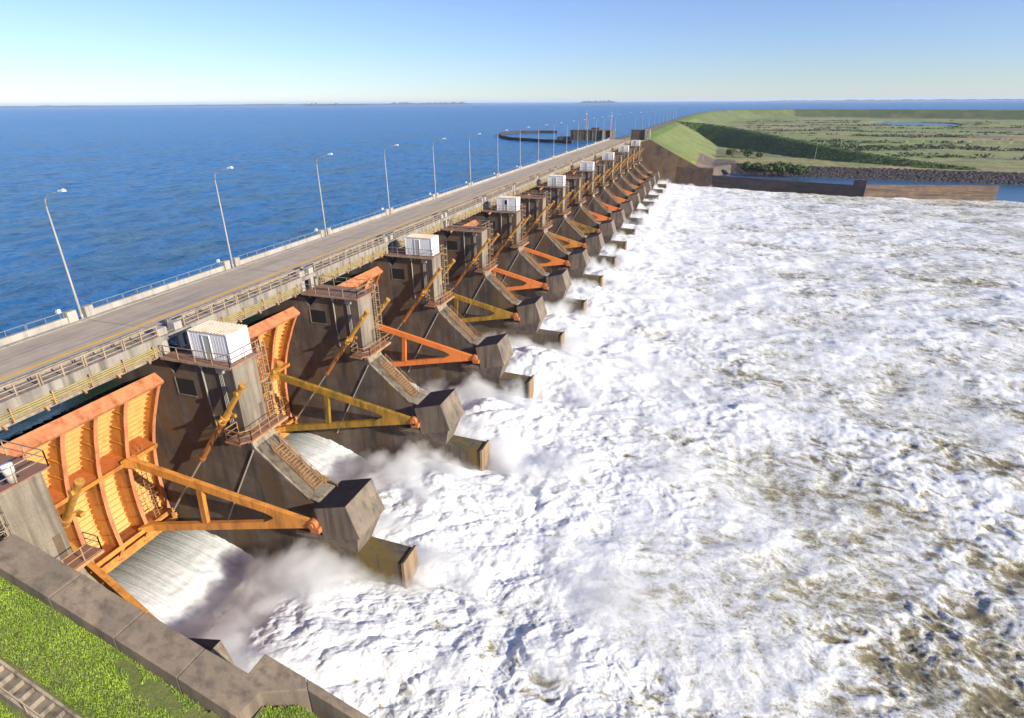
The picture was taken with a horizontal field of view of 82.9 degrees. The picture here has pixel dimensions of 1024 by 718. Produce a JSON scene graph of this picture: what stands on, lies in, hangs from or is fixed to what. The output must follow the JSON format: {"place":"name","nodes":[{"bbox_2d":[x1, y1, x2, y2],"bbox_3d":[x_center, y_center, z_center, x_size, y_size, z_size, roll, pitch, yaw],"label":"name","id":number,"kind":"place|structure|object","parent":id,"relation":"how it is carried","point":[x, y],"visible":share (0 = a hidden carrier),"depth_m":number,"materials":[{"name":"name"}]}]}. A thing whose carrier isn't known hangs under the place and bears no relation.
{"place":"outdoors","nodes":[
{"label":"outdoors","id":0,"kind":"place"},
{"bbox_2d":[0,577,316,717],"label":"grass slope","id":1,"kind":"structure","parent":0,"point":[157,693],"depth_m":27.39,"materials":[{"name":"plant"}]},
{"bbox_2d":[0,659,81,717],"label":"outdoor stairs","id":2,"kind":"structure","parent":1,"relation":"on","point":[24,695],"depth_m":25.45,"materials":[{"name":"concrete"}]},
{"bbox_2d":[0,226,447,439],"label":"forebay water","id":3,"kind":"structure","parent":0,"point":[44,415],"depth_m":48.40,"materials":[{"name":"liquid"}]},
{"bbox_2d":[0,103,474,107],"bbox_3d":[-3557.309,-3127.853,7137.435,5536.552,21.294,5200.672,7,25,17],"label":"shore","id":4,"kind":"structure","parent":0,"point":[163,105],"depth_m":7240.07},
{"bbox_2d":[199,465,375,638],"bbox_3d":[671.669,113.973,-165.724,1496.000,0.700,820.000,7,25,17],"label":"river water","id":5,"kind":"structure","parent":0,"point":[258,582],"depth_m":53.40,"materials":[{"name":"liquid"}]},
{"bbox_2d":[0,534,369,717],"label":"retaining wall","id":6,"kind":"structure","parent":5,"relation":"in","point":[209,681],"depth_m":28.78,"materials":[{"name":"concrete"}]},
{"bbox_2d":[101,530,270,637],"bbox_3d":[-29.583,22.142,50.146,15.900,5.423,15.130,7,25,17],"label":"water jet","id":7,"kind":"object","parent":5,"relation":"in","point":[190,583],"visible":0.3,"depth_m":52.32},
{"bbox_2d":[285,431,374,483],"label":"water jet","id":8,"kind":"object","parent":5,"relation":"in","point":[330,458],"visible":0.24,"depth_m":70.42},
{"bbox_2d":[410,382,429,394],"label":"water jet","id":9,"kind":"object","parent":5,"relation":"in","point":[415,386],"depth_m":87.64},
{"bbox_2d":[204,183,1023,717],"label":"river foam","id":10,"kind":"object","parent":5,"relation":"on","point":[756,453],"visible":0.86,"depth_m":60.58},
{"bbox_2d":[628,139,708,183],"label":"abutment wall","id":11,"kind":"structure","parent":5,"relation":"in","point":[663,161],"depth_m":288.80,"materials":[{"name":"concrete"}]},
{"bbox_2d":[676,167,866,196],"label":"guide wall","id":12,"kind":"structure","parent":5,"relation":"in","point":[699,177],"depth_m":271.51,"materials":[{"name":"concrete"}]},
{"bbox_2d":[863,185,999,200],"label":"wing wall","id":13,"kind":"structure","parent":5,"relation":"in","point":[971,192],"depth_m":246.25,"materials":[{"name":"concrete"}]},
{"bbox_2d":[232,229,390,289],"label":"bridge span","id":14,"kind":"object","parent":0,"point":[342,262],"visible":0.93,"depth_m":72.88,"materials":[{"name":"concrete"}]},
{"bbox_2d":[214,166,234,267],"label":"street lamp","id":15,"kind":"object","parent":14,"relation":"on","point":[230,167],"visible":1,"depth_m":66.04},
{"bbox_2d":[0,139,624,382],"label":"road","id":16,"kind":"structure","parent":0,"point":[29,353],"depth_m":60.38,"materials":[{"name":"asphalt"}]},
{"bbox_2d":[0,140,620,379],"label":"road marking","id":17,"kind":"object","parent":16,"relation":"on","point":[233,289],"visible":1,"depth_m":57.32,"materials":[{"name":"paint"}]},
{"bbox_2d":[326,209,444,251],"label":"bridge span","id":18,"kind":"object","parent":16,"relation":"on","point":[430,224],"visible":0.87,"depth_m":89.58,"materials":[{"name":"concrete"}]},
{"bbox_2d":[316,153,332,235],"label":"street lamp","id":19,"kind":"object","parent":18,"relation":"on","point":[320,194],"visible":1,"depth_m":82.09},
{"bbox_2d":[388,194,484,227],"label":"bridge span","id":20,"kind":"object","parent":16,"relation":"on","point":[458,212],"visible":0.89,"depth_m":105.03,"materials":[{"name":"concrete"}]},
{"bbox_2d":[384,144,397,213],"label":"street lamp","id":21,"kind":"object","parent":20,"relation":"on","point":[386,178],"visible":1,"depth_m":97.99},
{"bbox_2d":[436,182,513,209],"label":"bridge span","id":22,"kind":"object","parent":16,"relation":"on","point":[489,197],"visible":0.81,"depth_m":120.78,"materials":[{"name":"concrete"}]},
{"bbox_2d":[433,138,444,198],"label":"street lamp","id":23,"kind":"object","parent":22,"relation":"on","point":[434,169],"visible":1,"depth_m":114.29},
{"bbox_2d":[471,174,537,195],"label":"bridge span","id":24,"kind":"object","parent":16,"relation":"on","point":[525,184],"visible":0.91,"depth_m":137.41,"materials":[{"name":"concrete"}]},
{"bbox_2d":[469,133,479,186],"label":"street lamp","id":25,"kind":"object","parent":24,"relation":"on","point":[469,157],"visible":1,"depth_m":129.72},
{"bbox_2d":[537,156,583,169],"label":"bridge span","id":26,"kind":"object","parent":16,"relation":"on","point":[574,163],"visible":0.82,"depth_m":184.79,"materials":[{"name":"concrete"}]},
{"bbox_2d":[554,151,594,160],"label":"bridge span","id":27,"kind":"object","parent":16,"relation":"on","point":[588,157],"visible":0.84,"depth_m":202.48,"materials":[{"name":"concrete"}]},
{"bbox_2d":[567,148,603,159],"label":"bridge span","id":28,"kind":"object","parent":16,"relation":"on","point":[597,153],"visible":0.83,"depth_m":218.02,"materials":[{"name":"concrete"}]},
{"bbox_2d":[578,145,611,151],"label":"bridge span","id":29,"kind":"object","parent":16,"relation":"on","point":[607,149],"visible":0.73,"depth_m":234.54,"materials":[{"name":"concrete"}]},
{"bbox_2d":[587,142,618,150],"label":"bridge span","id":30,"kind":"object","parent":16,"relation":"on","point":[615,146],"visible":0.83,"depth_m":251.28,"materials":[{"name":"concrete"}]},
{"bbox_2d":[596,140,624,144],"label":"bridge span","id":31,"kind":"object","parent":16,"relation":"on","point":[620,142],"visible":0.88,"depth_m":268.35,"materials":[{"name":"concrete"}]},
{"bbox_2d":[302,103,366,105],"bbox_3d":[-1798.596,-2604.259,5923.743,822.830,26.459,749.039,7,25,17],"label":"wooded island","id":32,"kind":"structure","parent":0,"point":[316,104],"depth_m":5739.98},
{"bbox_2d":[384,102,469,104],"bbox_3d":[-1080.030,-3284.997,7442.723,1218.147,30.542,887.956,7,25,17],"label":"wooded island","id":33,"kind":"structure","parent":0,"point":[404,103],"depth_m":7258.32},
{"bbox_2d":[0,99,1023,301],"bbox_3d":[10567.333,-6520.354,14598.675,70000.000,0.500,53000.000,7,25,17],"label":"reservoir water","id":34,"kind":"structure","parent":0,"point":[53,116],"depth_m":1691.36,"materials":[{"name":"liquid"}]},
{"bbox_2d":[0,119,672,337],"bbox_3d":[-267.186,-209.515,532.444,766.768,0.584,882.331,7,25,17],"label":"reservoir waves","id":35,"kind":"object","parent":34,"relation":"on","point":[118,214],"visible":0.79,"depth_m":176.35,"materials":[{"name":"liquid"}]},
{"bbox_2d":[499,130,572,143],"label":"curved jetty","id":36,"kind":"object","parent":34,"relation":"in","point":[501,134],"visible":0.41,"depth_m":374.93,"materials":[{"name":"concrete"}]},
{"bbox_2d":[557,127,615,140],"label":"intake building","id":37,"kind":"structure","parent":34,"relation":"in","point":[595,133],"depth_m":366.91,"materials":[{"name":"concrete"}]},
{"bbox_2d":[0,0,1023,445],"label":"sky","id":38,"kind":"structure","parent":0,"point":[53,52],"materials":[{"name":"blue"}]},
{"bbox_2d":[497,166,555,184],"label":"bridge span","id":39,"kind":"object","parent":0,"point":[542,176],"visible":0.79,"depth_m":152.63,"materials":[{"name":"concrete"}]},
{"bbox_2d":[521,161,570,174],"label":"bridge span","id":40,"kind":"object","parent":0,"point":[563,167],"visible":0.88,"depth_m":169.88,"materials":[{"name":"concrete"}]},
{"bbox_2d":[580,100,616,102],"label":"island","id":41,"kind":"structure","parent":0,"point":[600,101],"depth_m":8163.45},
{"bbox_2d":[617,109,1023,183],"bbox_3d":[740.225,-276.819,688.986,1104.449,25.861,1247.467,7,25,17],"label":"terrain","id":42,"kind":"structure","parent":0,"point":[686,142],"depth_m":505.86,"materials":[{"name":"plant"}]},
{"bbox_2d":[631,129,650,140],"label":"abutment tower","id":43,"kind":"structure","parent":42,"relation":"on","point":[638,134],"depth_m":289.73,"materials":[{"name":"concrete"}]},
{"bbox_2d":[726,148,736,156],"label":"bush","id":44,"kind":"object","parent":42,"relation":"on","point":[731,151],"visible":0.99,"depth_m":390.64,"materials":[{"name":"green plant"}]},
{"bbox_2d":[743,149,752,156],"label":"bush","id":45,"kind":"object","parent":42,"relation":"on","point":[749,152],"visible":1,"depth_m":384.78,"materials":[{"name":"green plant"}]},
{"bbox_2d":[742,161,760,172],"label":"tree","id":46,"kind":"object","parent":42,"relation":"on","point":[747,166],"visible":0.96,"depth_m":329.29,"materials":[{"name":"green plant"}]},
{"bbox_2d":[754,164,775,174],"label":"tree","id":47,"kind":"object","parent":42,"relation":"on","point":[764,168],"visible":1,"depth_m":322.44,"materials":[{"name":"green plant"}]},
{"bbox_2d":[767,161,794,174],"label":"tree","id":48,"kind":"object","parent":42,"relation":"on","point":[780,167],"visible":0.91,"depth_m":320.81,"materials":[{"name":"green plant"}]},
{"bbox_2d":[789,164,811,175],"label":"tree","id":49,"kind":"object","parent":42,"relation":"on","point":[798,169],"visible":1,"depth_m":318.33,"materials":[{"name":"green plant"}]},
{"bbox_2d":[676,121,975,168],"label":"dike shrubs","id":50,"kind":"object","parent":42,"relation":"on","point":[865,156],"visible":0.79,"depth_m":401.30,"materials":[{"name":"green plant"}]},
{"bbox_2d":[711,163,1023,184],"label":"riprap","id":51,"kind":"object","parent":42,"relation":"on","point":[903,174],"visible":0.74,"depth_m":310.69,"materials":[{"name":"stone"}]},
{"bbox_2d":[718,173,1023,202],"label":"backwater","id":52,"kind":"structure","parent":42,"relation":"in","point":[1011,192],"depth_m":299.79,"materials":[{"name":"liquid"}]},
{"bbox_2d":[737,119,1023,159],"bbox_3d":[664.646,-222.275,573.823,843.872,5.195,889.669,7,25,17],"label":"scrub","id":53,"kind":"object","parent":42,"relation":"on","point":[967,146],"visible":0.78,"depth_m":521.01,"materials":[{"name":"green plant"}]},
{"bbox_2d":[749,99,1023,101],"bbox_3d":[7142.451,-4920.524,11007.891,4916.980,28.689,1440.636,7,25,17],"label":"island","id":54,"kind":"structure","parent":0,"point":[897,100],"depth_m":10901.96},
{"bbox_2d":[870,122,955,125],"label":"lagoon water","id":55,"kind":"structure","parent":0,"point":[918,123],"depth_m":908.95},
{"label":"spillway floor","id":56,"kind":"structure","parent":0,"visible":0},
{"bbox_2d":[0,440,234,665],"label":"spillway pier","id":57,"kind":"structure","parent":56,"relation":"on","point":[28,513],"depth_m":33.91,"materials":[{"name":"concrete"}]},
{"bbox_2d":[0,461,17,483],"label":"vent post","id":58,"kind":"object","parent":57,"relation":"on","point":[7,473],"visible":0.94,"depth_m":31.95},
{"bbox_2d":[59,477,85,531],"bbox_3d":[-31.312,13.711,39.393,12.729,16.249,1.600,7,25,17],"label":"hydraulic cylinder","id":59,"kind":"object","parent":57,"relation":"attached to","point":[67,516],"visible":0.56,"depth_m":35.45,"materials":[{"name":"metal"}]},
{"bbox_2d":[0,309,173,430],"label":"bridge span","id":60,"kind":"object","parent":57,"relation":"on","point":[34,392],"visible":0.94,"depth_m":43.08,"materials":[{"name":"concrete"}]},
{"bbox_2d":[62,338,417,588],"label":"spillway pier","id":61,"kind":"structure","parent":56,"relation":"on","point":[253,454],"depth_m":50.91,"materials":[{"name":"concrete"}]},
{"bbox_2d":[0,372,321,620],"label":"tainter gate","id":62,"kind":"structure","parent":61,"relation":"attached to","point":[105,447],"depth_m":49.64,"materials":[{"name":"metal"}]},
{"bbox_2d":[174,377,196,396],"bbox_3d":[-27.758,2.379,49.352,2.050,1.650,0.100,7,25,17],"label":"window","id":63,"kind":"structure","parent":61,"relation":"in","point":[186,387],"depth_m":49.36,"materials":[{"name":"glass"}]},
{"bbox_2d":[79,260,308,349],"bbox_3d":[-30.952,-6.130,59.001,11.450,3.022,18.476,7,25,17],"label":"bridge span","id":64,"kind":"object","parent":61,"relation":"on","point":[243,303],"visible":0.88,"depth_m":57.17,"materials":[{"name":"concrete"}]},
{"bbox_2d":[44,189,84,318],"bbox_3d":[-37.606,-8.701,49.658,2.978,11.480,0.480,7,25,17],"label":"street lamp","id":65,"kind":"object","parent":64,"relation":"on","point":[69,277],"visible":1,"depth_m":50.05,"materials":[{"name":"metal"}]},
{"bbox_2d":[168,382,246,518],"bbox_3d":[-27.057,8.532,51.008,12.729,16.249,1.600,7,25,17],"label":"hydraulic cylinder","id":66,"kind":"object","parent":61,"relation":"attached to","point":[223,420],"visible":1,"depth_m":48.60,"materials":[{"name":"metal"}]},
{"bbox_2d":[186,320,251,362],"bbox_3d":[-24.147,-1.484,47.894,4.020,2.470,2.390,7,25,17],"label":"control hut","id":67,"kind":"object","parent":61,"relation":"on","point":[221,337],"visible":0.88,"depth_m":47.05,"materials":[{"name":"metal"}]},
{"bbox_2d":[201,334,213,359],"bbox_3d":[-24.679,-0.950,46.993,0.790,2.130,0.080,7,25,17],"label":"door","id":68,"kind":"structure","parent":67,"relation":"in","point":[206,342],"depth_m":46.92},
{"bbox_2d":[262,361,282,397],"bbox_3d":[-25.661,6.832,54.819,12.729,16.249,1.600,7,25,17],"label":"hydraulic cylinder","id":69,"kind":"object","parent":61,"relation":"attached to","point":[278,365],"visible":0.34,"depth_m":50.25,"materials":[{"name":"metal"}]},
{"bbox_2d":[247,275,489,471],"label":"spillway pier","id":70,"kind":"structure","parent":56,"relation":"on","point":[364,368],"depth_m":67.01,"materials":[{"name":"concrete"}]},
{"bbox_2d":[309,309,326,324],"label":"window","id":71,"kind":"structure","parent":70,"relation":"in","point":[316,316],"depth_m":65.37,"materials":[{"name":"glass"}]},
{"bbox_2d":[292,309,369,423],"bbox_3d":[-21.186,1.386,67.030,12.729,16.249,1.600,7,25,17],"label":"hydraulic cylinder","id":72,"kind":"object","parent":70,"relation":"attached to","point":[349,338],"visible":0.99,"depth_m":64.75,"materials":[{"name":"metal"}]},
{"bbox_2d":[247,307,419,485],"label":"tainter gate","id":73,"kind":"structure","parent":70,"relation":"attached to","point":[274,332],"depth_m":65.81,"materials":[{"name":"metal"}]},
{"bbox_2d":[374,297,389,325],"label":"hydraulic cylinder","id":74,"kind":"object","parent":70,"relation":"attached to","point":[385,303],"visible":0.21,"depth_m":66.24,"materials":[{"name":"metal"}]},
{"bbox_2d":[327,241,533,398],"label":"spillway pier","id":75,"kind":"structure","parent":56,"relation":"on","point":[404,279],"depth_m":82.98,"materials":[{"name":"concrete"}]},
{"bbox_2d":[391,268,404,280],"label":"window","id":76,"kind":"structure","parent":75,"relation":"in","point":[397,274],"depth_m":81.40,"materials":[{"name":"glass"}]},
{"bbox_2d":[329,266,479,366],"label":"tainter gate","id":77,"kind":"structure","parent":75,"relation":"attached to","point":[454,355],"depth_m":81.68,"materials":[{"name":"metal"}]},
{"bbox_2d":[381,267,442,351],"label":"hydraulic cylinder","id":78,"kind":"object","parent":75,"relation":"attached to","point":[425,290],"visible":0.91,"depth_m":80.53,"materials":[{"name":"metal"}]},
{"bbox_2d":[405,233,438,255],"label":"control hut","id":79,"kind":"object","parent":75,"relation":"on","point":[426,243],"visible":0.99,"depth_m":79.03,"materials":[{"name":"metal"}]},
{"bbox_2d":[414,239,419,254],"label":"door","id":80,"kind":"structure","parent":79,"relation":"in","point":[416,242],"depth_m":78.97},
{"bbox_2d":[442,259,455,282],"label":"hydraulic cylinder","id":81,"kind":"object","parent":75,"relation":"attached to","point":[453,261],"visible":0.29,"depth_m":82.02,"materials":[{"name":"metal"}]},
{"bbox_2d":[404,219,564,349],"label":"spillway pier","id":82,"kind":"structure","parent":56,"relation":"on","point":[479,281],"depth_m":98.67,"materials":[{"name":"concrete"}]},
{"bbox_2d":[446,241,456,250],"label":"window","id":83,"kind":"structure","parent":82,"relation":"in","point":[450,245],"depth_m":97.42,"materials":[{"name":"glass"}]},
{"bbox_2d":[451,238,490,290],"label":"hydraulic cylinder","id":84,"kind":"object","parent":82,"relation":"attached to","point":[475,258],"visible":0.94,"depth_m":96.39,"materials":[{"name":"metal"}]},
{"bbox_2d":[443,290,519,322],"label":"tainter gate","id":85,"kind":"structure","parent":82,"relation":"attached to","point":[499,313],"depth_m":97.75,"materials":[{"name":"metal"}]},
{"bbox_2d":[443,202,586,314],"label":"spillway pier","id":86,"kind":"structure","parent":56,"relation":"on","point":[514,256],"depth_m":114.50,"materials":[{"name":"concrete"}]},
{"bbox_2d":[485,221,494,229],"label":"window","id":87,"kind":"structure","parent":86,"relation":"in","point":[492,226],"depth_m":113.40,"materials":[{"name":"glass"}]},
{"bbox_2d":[450,220,547,290],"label":"tainter gate","id":88,"kind":"structure","parent":86,"relation":"attached to","point":[531,284],"depth_m":113.70,"materials":[{"name":"metal"}]},
{"bbox_2d":[491,218,523,261],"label":"hydraulic cylinder","id":89,"kind":"object","parent":86,"relation":"attached to","point":[510,236],"visible":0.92,"depth_m":112.39,"materials":[{"name":"metal"}]},
{"bbox_2d":[497,196,519,210],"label":"control hut","id":90,"kind":"object","parent":86,"relation":"on","point":[504,203],"visible":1,"depth_m":111.05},
{"bbox_2d":[488,190,603,286],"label":"spillway pier","id":91,"kind":"structure","parent":56,"relation":"on","point":[542,239],"depth_m":130.44,"materials":[{"name":"concrete"}]},
{"bbox_2d":[488,212,569,266],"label":"tainter gate","id":92,"kind":"structure","parent":91,"relation":"attached to","point":[555,261],"depth_m":129.72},
{"bbox_2d":[521,203,549,240],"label":"hydraulic cylinder","id":93,"kind":"object","parent":91,"relation":"attached to","point":[536,220],"visible":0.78,"depth_m":128.24,"materials":[{"name":"metal"}]},
{"bbox_2d":[521,180,616,267],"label":"spillway pier","id":94,"kind":"structure","parent":56,"relation":"on","point":[563,224],"depth_m":146.31,"materials":[{"name":"concrete"}]},
{"bbox_2d":[520,194,586,247],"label":"tainter gate","id":95,"kind":"structure","parent":94,"relation":"attached to","point":[573,244],"depth_m":145.48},
{"bbox_2d":[548,175,565,185],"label":"control hut","id":96,"kind":"object","parent":94,"relation":"on","point":[552,179],"visible":1,"depth_m":143.10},
{"bbox_2d":[546,192,568,220],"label":"hydraulic cylinder","id":97,"kind":"object","parent":94,"relation":"attached to","point":[558,205],"visible":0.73,"depth_m":144.03,"materials":[{"name":"metal"}]},
{"bbox_2d":[539,172,626,249],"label":"spillway pier","id":98,"kind":"structure","parent":56,"relation":"on","point":[580,213],"depth_m":162.37,"materials":[{"name":"concrete"}]},
{"bbox_2d":[540,187,600,232],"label":"tainter gate","id":99,"kind":"structure","parent":98,"relation":"attached to","point":[588,229],"depth_m":161.75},
{"bbox_2d":[565,183,584,207],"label":"hydraulic cylinder","id":100,"kind":"object","parent":98,"relation":"attached to","point":[575,195],"visible":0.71,"depth_m":159.88,"materials":[{"name":"metal"}]},
{"bbox_2d":[562,166,635,235],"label":"spillway pier","id":101,"kind":"structure","parent":56,"relation":"on","point":[593,203],"depth_m":178.22,"materials":[{"name":"concrete"}]},
{"bbox_2d":[580,161,594,170],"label":"control hut","id":102,"kind":"object","parent":101,"relation":"on","point":[584,165],"visible":0.97,"depth_m":175.16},
{"bbox_2d":[589,211,611,220],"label":"tainter gate","id":103,"kind":"structure","parent":101,"relation":"attached to","point":[601,217],"depth_m":177.77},
{"bbox_2d":[571,160,642,224],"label":"spillway pier","id":104,"kind":"structure","parent":56,"relation":"on","point":[605,195],"depth_m":194.30,"materials":[{"name":"concrete"}]},
{"bbox_2d":[573,172,619,210],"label":"tainter gate","id":105,"kind":"structure","parent":104,"relation":"attached to","point":[613,208],"depth_m":193.77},
{"bbox_2d":[591,156,648,214],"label":"spillway pier","id":106,"kind":"structure","parent":56,"relation":"on","point":[617,190],"depth_m":210.28,"materials":[{"name":"concrete"}]},
{"bbox_2d":[602,152,613,159],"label":"control hut","id":107,"kind":"object","parent":106,"relation":"on","point":[610,155],"visible":1,"depth_m":207.13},
{"bbox_2d":[594,153,654,206],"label":"spillway pier","id":108,"kind":"structure","parent":56,"relation":"on","point":[623,182],"depth_m":226.37,"materials":[{"name":"concrete"}]},
{"bbox_2d":[612,149,658,200],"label":"spillway pier","id":109,"kind":"structure","parent":56,"relation":"on","point":[631,178],"depth_m":242.32,"materials":[{"name":"concrete"}]},
{"bbox_2d":[618,145,628,151],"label":"control hut","id":110,"kind":"object","parent":109,"relation":"on","point":[621,148],"visible":1,"depth_m":239.24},
{"bbox_2d":[614,147,662,193],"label":"spillway pier","id":111,"kind":"structure","parent":56,"relation":"on","point":[635,171],"depth_m":258.38,"materials":[{"name":"concrete"}]},
{"bbox_2d":[625,143,666,187],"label":"spillway pier","id":112,"kind":"structure","parent":56,"relation":"on","point":[642,168],"depth_m":274.36,"materials":[{"name":"concrete"}]},
{"bbox_2d":[631,140,639,145],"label":"control hut","id":113,"kind":"object","parent":112,"relation":"on","point":[635,142],"visible":1,"depth_m":271.21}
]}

